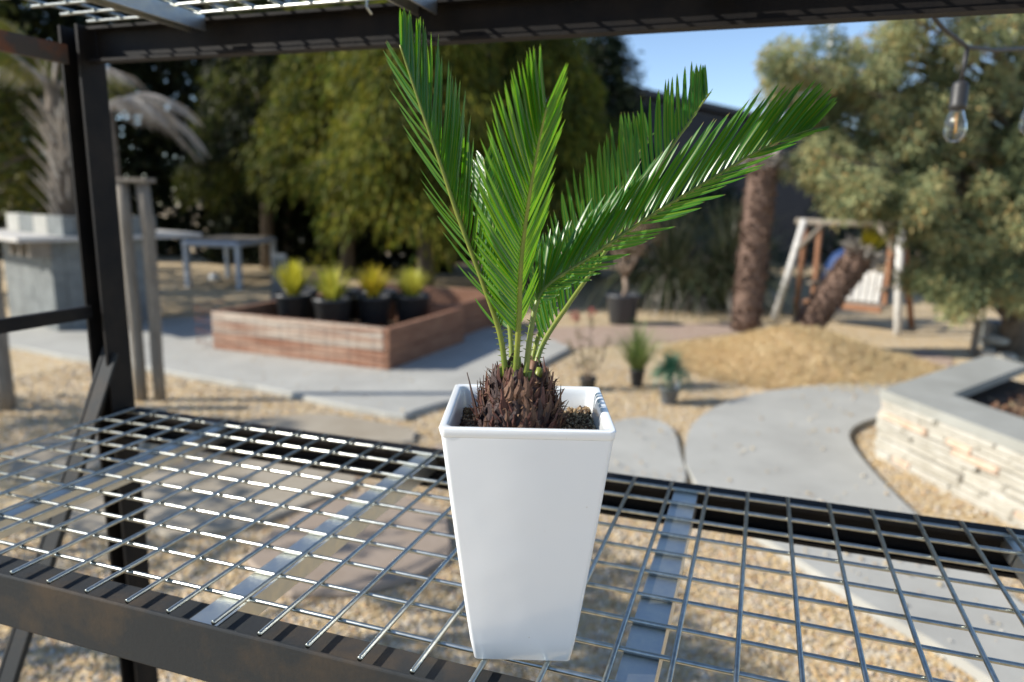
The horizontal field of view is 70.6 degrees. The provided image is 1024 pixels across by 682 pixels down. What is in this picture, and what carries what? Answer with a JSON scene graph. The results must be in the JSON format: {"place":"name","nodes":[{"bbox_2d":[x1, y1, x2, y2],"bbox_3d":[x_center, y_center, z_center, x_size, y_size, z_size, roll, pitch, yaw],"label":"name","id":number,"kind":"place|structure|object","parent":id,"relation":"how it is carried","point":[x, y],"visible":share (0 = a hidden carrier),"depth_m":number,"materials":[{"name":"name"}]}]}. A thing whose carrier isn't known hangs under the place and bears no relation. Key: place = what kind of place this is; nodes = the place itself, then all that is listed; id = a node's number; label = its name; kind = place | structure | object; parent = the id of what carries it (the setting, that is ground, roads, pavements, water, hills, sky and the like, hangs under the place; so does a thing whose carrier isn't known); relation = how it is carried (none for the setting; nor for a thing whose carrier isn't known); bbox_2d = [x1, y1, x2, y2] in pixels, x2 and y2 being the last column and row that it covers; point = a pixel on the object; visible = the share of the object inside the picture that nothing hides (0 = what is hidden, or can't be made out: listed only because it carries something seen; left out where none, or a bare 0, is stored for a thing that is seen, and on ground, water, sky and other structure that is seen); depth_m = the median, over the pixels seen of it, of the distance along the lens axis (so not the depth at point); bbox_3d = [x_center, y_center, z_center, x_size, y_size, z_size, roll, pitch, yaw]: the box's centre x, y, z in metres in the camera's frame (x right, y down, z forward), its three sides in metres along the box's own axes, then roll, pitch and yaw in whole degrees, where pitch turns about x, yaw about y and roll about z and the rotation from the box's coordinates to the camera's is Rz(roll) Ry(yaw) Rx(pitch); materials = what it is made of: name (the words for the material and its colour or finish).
{"place":"outdoors","nodes":[
{"label":"outdoors","id":0,"kind":"place"},
{"bbox_2d":[270,254,288,300],"bbox_3d":[-2.959,-0.765,9.289,0.340,0.700,0.340,-1,11,-10],"label":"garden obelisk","id":1,"kind":"object","parent":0,"point":[276,285],"visible":0.4,"depth_m":9.17,"materials":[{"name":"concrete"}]},
{"bbox_2d":[8,316,572,420],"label":"concrete path","id":2,"kind":"structure","parent":0,"point":[437,377],"depth_m":5.93,"materials":[{"name":"grey concrete"}]},
{"bbox_2d":[194,302,383,370],"bbox_3d":[-1.962,-0.072,6.370,2.125,0.404,0.301,6,12,22],"label":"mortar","id":3,"kind":"object","parent":2,"relation":"on","point":[203,331],"visible":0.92,"depth_m":6.21,"materials":[{"name":"grey concrete"}]},
{"bbox_2d":[211,295,463,369],"bbox_3d":[-1.605,-0.110,6.871,1.898,0.387,1.374,6,12,22],"label":"timber planter","id":4,"kind":"object","parent":2,"relation":"on","point":[437,328],"visible":0.55,"depth_m":6.30,"materials":[{"name":"wood"}]},
{"bbox_2d":[268,259,312,319],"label":"potted plant","id":5,"kind":"object","parent":4,"relation":"on","point":[293,300],"visible":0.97,"depth_m":6.99,"materials":[{"name":"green plant"}]},
{"bbox_2d":[281,287,318,317],"bbox_3d":[-2.189,-0.393,7.476,0.372,0.300,0.369,5,12,18],"label":"nursery pot","id":6,"kind":"object","parent":4,"relation":"on","point":[314,291],"visible":0.27,"depth_m":7.44,"materials":[{"name":"black plastic"}]},
{"bbox_2d":[304,258,358,323],"bbox_3d":[-1.729,-0.459,6.848,0.666,0.686,0.622,5,12,18],"label":"potted plant","id":7,"kind":"object","parent":4,"relation":"on","point":[332,303],"visible":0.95,"depth_m":6.75,"materials":[{"name":"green plant"}]},
{"bbox_2d":[342,287,359,318],"bbox_3d":[-1.762,-0.388,7.489,0.372,0.300,0.369,5,12,18],"label":"nursery pot","id":8,"kind":"object","parent":4,"relation":"on","point":[351,291],"visible":0.39,"depth_m":7.42,"materials":[{"name":"black plastic"}]},
{"bbox_2d":[350,262,393,326],"bbox_3d":[-1.329,-0.465,7.031,0.519,0.642,0.490,2,11,3],"label":"potted plant","id":9,"kind":"object","parent":4,"relation":"on","point":[373,303],"visible":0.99,"depth_m":6.96,"materials":[{"name":"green plant"}]},
{"bbox_2d":[361,288,396,301],"bbox_3d":[-1.373,-0.380,7.484,0.372,0.300,0.369,5,12,18],"label":"nursery pot","id":10,"kind":"object","parent":4,"relation":"on","point":[389,290],"visible":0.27,"depth_m":7.43,"materials":[{"name":"black plastic"}]},
{"bbox_2d":[385,265,432,323],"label":"potted plant","id":11,"kind":"object","parent":4,"relation":"on","point":[411,300],"visible":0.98,"depth_m":7.07,"materials":[{"name":"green plant"}]},
{"bbox_2d":[318,283,499,335],"bbox_3d":[-1.100,-0.354,8.164,1.708,0.387,1.244,6,12,22],"label":"timber planter","id":12,"kind":"object","parent":2,"relation":"on","point":[476,318],"visible":0.09,"depth_m":8.02,"materials":[{"name":"wood"}]},
{"bbox_2d":[0,205,1023,681],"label":"ground","id":13,"kind":"structure","parent":0,"point":[178,299],"depth_m":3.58,"materials":[{"name":"beige gravel"}]},
{"bbox_2d":[0,262,16,410],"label":"timber post","id":14,"kind":"object","parent":13,"relation":"on","point":[7,397],"visible":0.92,"depth_m":4.76,"materials":[{"name":"wood"}]},
{"bbox_2d":[0,1,61,228],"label":"cypress tree","id":15,"kind":"object","parent":13,"relation":"on","point":[23,137],"visible":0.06,"depth_m":12.51,"materials":[{"name":"green plant"}]},
{"bbox_2d":[0,0,64,228],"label":"broadleaf tree","id":16,"kind":"object","parent":13,"relation":"on","point":[12,169],"visible":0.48,"depth_m":9.69,"materials":[{"name":"green plant"}]},
{"bbox_2d":[0,229,201,330],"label":"concrete counter","id":17,"kind":"object","parent":13,"relation":"on","point":[43,273],"visible":0.61,"depth_m":7.41,"materials":[{"name":"grey concrete"}]},
{"bbox_2d":[6,213,156,235],"bbox_3d":[-4.769,-1.301,7.976,1.595,0.188,0.920,10,14,38],"label":"block planter","id":18,"kind":"object","parent":17,"relation":"on","point":[49,224],"visible":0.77,"depth_m":7.53,"materials":[{"name":"concrete"}]},
{"bbox_2d":[0,19,145,216],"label":"yucca palm","id":19,"kind":"object","parent":18,"relation":"in","point":[60,194],"visible":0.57,"depth_m":7.64,"materials":[{"name":"grey plant"}]},
{"bbox_2d":[109,92,208,177],"bbox_3d":[-3.651,-1.821,7.516,1.087,1.436,1.023,-10,15,-44],"label":"dead palm","id":20,"kind":"object","parent":17,"relation":"on","point":[139,106],"visible":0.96,"depth_m":7.33,"materials":[{"name":"grey plant"}]},
{"bbox_2d":[115,178,166,401],"bbox_3d":[-2.534,-0.333,4.954,0.245,1.530,0.120,2,11,4],"label":"timber gatepost","id":21,"kind":"object","parent":13,"relation":"on","point":[144,200],"visible":0.91,"depth_m":4.92,"materials":[{"name":"grey wood"}]},
{"bbox_2d":[208,273,220,280],"bbox_3d":[-5.055,-1.095,12.273,0.200,0.130,0.195,5,12,18],"label":"white ball","id":22,"kind":"object","parent":13,"relation":"on","point":[214,276],"visible":1,"depth_m":12.21,"materials":[{"name":"white paint"}]},
{"bbox_2d":[181,235,276,289],"bbox_3d":[-4.599,-1.323,11.888,1.008,0.740,1.746,2,11,3],"label":"outdoor table","id":23,"kind":"object","parent":13,"relation":"on","point":[235,242],"visible":0.91,"depth_m":11.26,"materials":[{"name":"grey paint"}]},
{"bbox_2d":[0,0,494,262],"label":"hedge","id":24,"kind":"object","parent":13,"relation":"on","point":[145,155],"visible":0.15,"depth_m":16.23,"materials":[{"name":"green plant"}]},
{"bbox_2d":[170,0,331,268],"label":"cypress tree","id":25,"kind":"object","parent":13,"relation":"on","point":[220,128],"visible":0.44,"depth_m":13.27,"materials":[{"name":"green plant"}]},
{"bbox_2d":[230,0,416,276],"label":"cypress tree","id":26,"kind":"object","parent":13,"relation":"on","point":[306,116],"visible":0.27,"depth_m":11.98,"materials":[{"name":"green plant"}]},
{"bbox_2d":[189,137,466,272],"bbox_3d":[-3.718,-2.738,14.811,6.196,3.401,2.037,3,11,11],"label":"shrub","id":27,"kind":"object","parent":13,"relation":"on","point":[295,233],"visible":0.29,"depth_m":14.78,"materials":[{"name":"green plant"}]},
{"bbox_2d":[282,0,560,286],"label":"cypress tree","id":28,"kind":"object","parent":13,"relation":"on","point":[371,158],"visible":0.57,"depth_m":9.78,"materials":[{"name":"green plant"}]},
{"bbox_2d":[0,0,1023,681],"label":"steel rack","id":29,"kind":"object","parent":13,"relation":"on","point":[144,636],"visible":0.82,"depth_m":0.99,"materials":[{"name":"black metal"}]},
{"bbox_2d":[27,0,436,31],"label":"wire deck","id":30,"kind":"structure","parent":29,"relation":"on","point":[172,14],"depth_m":1.05,"materials":[{"name":"metal"}]},
{"bbox_2d":[365,0,372,14],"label":"wire hook","id":31,"kind":"object","parent":30,"relation":"hanging from","point":[368,9],"visible":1,"depth_m":0.97,"materials":[{"name":"silver metal"}]},
{"bbox_2d":[0,407,1023,681],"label":"wire deck","id":32,"kind":"structure","parent":29,"relation":"on","point":[272,581],"depth_m":0.81,"materials":[{"name":"grey metal"}]},
{"bbox_2d":[439,384,615,660],"bbox_3d":[0.011,0.156,0.621,0.133,0.210,0.133,1,11,1],"label":"plant pot","id":33,"kind":"object","parent":32,"relation":"on","point":[526,503],"visible":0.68,"depth_m":0.56,"materials":[{"name":"white ceramic"}]},
{"bbox_2d":[384,9,836,428],"bbox_3d":[0.074,-0.086,0.621,0.350,0.338,0.199,-5,13,-30],"label":"sago palm","id":34,"kind":"object","parent":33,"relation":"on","point":[515,392],"visible":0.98,"depth_m":0.58,"materials":[{"name":"green plant"}]},
{"bbox_2d":[433,37,640,286],"bbox_3d":[0.457,-3.387,11.616,3.532,5.078,3.782,5,12,18],"label":"cypress tree","id":35,"kind":"object","parent":13,"relation":"on","point":[584,132],"visible":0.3,"depth_m":10.91,"materials":[{"name":"green plant"}]},
{"bbox_2d":[564,307,611,386],"bbox_3d":[0.575,0.057,5.531,0.387,0.650,0.176,5,12,18],"label":"potted plant","id":36,"kind":"object","parent":13,"relation":"on","point":[587,380],"visible":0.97,"depth_m":5.52,"materials":[{"name":"green plant"}]},
{"bbox_2d":[565,36,671,277],"bbox_3d":[1.603,-3.507,13.418,3.164,4.666,3.022,-4,12,-26],"label":"conifer tree","id":37,"kind":"object","parent":13,"relation":"on","point":[610,60],"visible":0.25,"depth_m":12.82,"materials":[{"name":"green plant"}]},
{"bbox_2d":[589,317,681,386],"bbox_3d":[0.979,0.089,5.645,0.730,0.557,0.758,5,12,18],"label":"potted plant","id":38,"kind":"object","parent":13,"relation":"on","point":[637,357],"visible":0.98,"depth_m":5.66,"materials":[{"name":"plant"}]},
{"bbox_2d":[606,217,665,324],"bbox_3d":[1.349,-0.841,8.491,0.844,1.301,0.835,5,12,18],"label":"potted shrub","id":39,"kind":"object","parent":13,"relation":"on","point":[623,305],"visible":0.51,"depth_m":8.48,"materials":[{"name":"black plastic"}]},
{"bbox_2d":[646,347,692,404],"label":"potted plant","id":40,"kind":"object","parent":13,"relation":"on","point":[669,390],"visible":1,"depth_m":5.17,"materials":[{"name":"green plant"}]},
{"bbox_2d":[565,195,795,325],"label":"pampas grass","id":41,"kind":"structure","parent":13,"relation":"on","point":[670,253],"depth_m":9.72,"materials":[{"name":"green plant"}]},
{"bbox_2d":[618,178,788,288],"bbox_3d":[3.289,-1.830,12.805,3.080,2.172,1.466,5,12,18],"label":"shrub","id":42,"kind":"object","parent":13,"relation":"on","point":[727,208],"visible":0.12,"depth_m":12.55,"materials":[{"name":"green plant"}]},
{"bbox_2d":[614,187,839,324],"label":"pampas grass","id":43,"kind":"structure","parent":13,"relation":"on","point":[727,251],"depth_m":9.67,"materials":[{"name":"green plant"}]},
{"bbox_2d":[659,321,946,392],"bbox_3d":[2.644,0.021,6.624,2.602,0.416,2.559,5,12,18],"label":"mound","id":44,"kind":"object","parent":13,"relation":"on","point":[789,355],"visible":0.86,"depth_m":6.20,"materials":[{"name":"plant"}]},
{"bbox_2d":[728,143,792,332],"bbox_3d":[2.380,-1.041,6.970,0.526,1.922,0.512,-2,11,-14],"label":"palm trunk","id":45,"kind":"object","parent":44,"relation":"on","point":[753,256],"visible":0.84,"depth_m":6.90,"materials":[{"name":"brown plant"}]},
{"bbox_2d":[786,225,895,329],"bbox_3d":[3.124,-0.531,6.900,0.901,1.265,0.521,5,12,18],"label":"palm trunk","id":46,"kind":"object","parent":44,"relation":"on","point":[841,280],"visible":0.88,"depth_m":6.82,"materials":[{"name":"brown plant"}]},
{"bbox_2d":[770,218,914,334],"bbox_3d":[4.065,-0.824,8.772,1.531,1.275,0.697,11,15,42],"label":"garden swing","id":47,"kind":"object","parent":13,"relation":"on","point":[803,238],"visible":0.57,"depth_m":8.78,"materials":[{"name":"white wood"}]},
{"bbox_2d":[743,13,1023,357],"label":"cedar tree","id":48,"kind":"object","parent":13,"relation":"on","point":[974,266],"visible":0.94,"depth_m":6.32,"materials":[{"name":"green plant"}]},
{"bbox_2d":[792,174,982,287],"bbox_3d":[9.591,-1.843,9.901,2.542,3.815,11.630,-7,14,-36],"label":"hedge","id":49,"kind":"object","parent":13,"relation":"on","point":[840,234],"visible":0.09,"depth_m":13.51,"materials":[{"name":"green plant"}]},
{"bbox_2d":[874,355,1023,528],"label":"stone wall","id":50,"kind":"structure","parent":13,"relation":"on","point":[952,431],"depth_m":3.78,"materials":[{"name":"stone"}]},
{"bbox_2d":[988,386,1023,416],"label":"leaf litter","id":51,"kind":"object","parent":50,"relation":"on","point":[996,404],"visible":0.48,"depth_m":4.32,"materials":[{"name":"brown plant"}]},
{"bbox_2d":[969,319,982,355],"bbox_3d":[4.553,-0.032,7.092,0.077,0.362,0.070,5,12,18],"label":"wooden post","id":52,"kind":"object","parent":13,"relation":"on","point":[975,338],"visible":0.94,"depth_m":7.07,"materials":[{"name":"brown wood"}]},
{"bbox_2d":[979,348,996,356],"bbox_3d":[4.608,0.121,6.997,0.152,0.106,0.115,5,12,18],"label":"rock","id":53,"kind":"object","parent":13,"relation":"on","point":[987,351],"visible":0.64,"depth_m":6.96,"materials":[{"name":"stone"}]},
{"bbox_2d":[979,318,1001,351],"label":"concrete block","id":54,"kind":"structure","parent":13,"relation":"on","point":[991,326],"depth_m":7.36,"materials":[{"name":"grey concrete"}]},
{"bbox_2d":[980,335,1009,345],"bbox_3d":[4.797,-0.008,7.161,0.247,0.112,0.185,12,15,44],"label":"rock","id":55,"kind":"object","parent":13,"relation":"on","point":[997,340],"visible":0.98,"depth_m":7.11,"materials":[{"name":"stone"}]},
{"bbox_2d":[994,352,1018,360],"bbox_3d":[4.714,0.151,6.900,0.196,0.093,0.160,5,12,18],"label":"rock","id":56,"kind":"object","parent":13,"relation":"on","point":[1009,356],"visible":0.68,"depth_m":6.85,"materials":[{"name":"stone"}]},
{"bbox_2d":[21,0,1016,204],"label":"sky","id":57,"kind":"structure","parent":0,"point":[728,55],"materials":[{"name":"blue"}]},
{"bbox_2d":[504,323,739,347],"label":"paver path","id":58,"kind":"structure","parent":0,"point":[674,332],"depth_m":8.02,"materials":[{"name":"grey concrete"}]},
{"bbox_2d":[608,417,686,482],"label":"concrete path","id":59,"kind":"structure","parent":0,"point":[662,458],"depth_m":4.14,"materials":[{"name":"grey concrete"}]},
{"bbox_2d":[561,87,979,265],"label":"house","id":60,"kind":"structure","parent":0,"point":[789,198],"depth_m":17.32,"materials":[{"name":"grey"}]},
{"bbox_2d":[828,23,836,57],"bbox_3d":[10.335,-6.793,24.108,0.240,7.300,0.200,5,12,18],"label":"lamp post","id":61,"kind":"object","parent":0,"point":[831,38],"visible":0.17,"depth_m":23.45,"materials":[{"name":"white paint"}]},
{"bbox_2d":[821,249,861,299],"bbox_3d":[4.948,-0.982,10.842,0.600,0.800,0.591,5,12,18],"label":"slide","id":62,"kind":"object","parent":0,"point":[832,259],"visible":0.26,"depth_m":10.73,"materials":[{"name":"blue plastic"}]},
{"bbox_2d":[685,381,1023,681],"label":"concrete path","id":63,"kind":"structure","parent":0,"point":[837,466],"depth_m":3.72,"materials":[{"name":"grey concrete"}]},
{"bbox_2d":[910,350,951,369],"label":"paver path","id":64,"kind":"structure","parent":0,"point":[942,359],"depth_m":6.99,"materials":[{"name":"grey concrete"}]},
{"bbox_2d":[931,18,1023,141],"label":"string light","id":65,"kind":"object","parent":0,"point":[955,128],"visible":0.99,"depth_m":1.33,"materials":[{"name":"grey rubber"}]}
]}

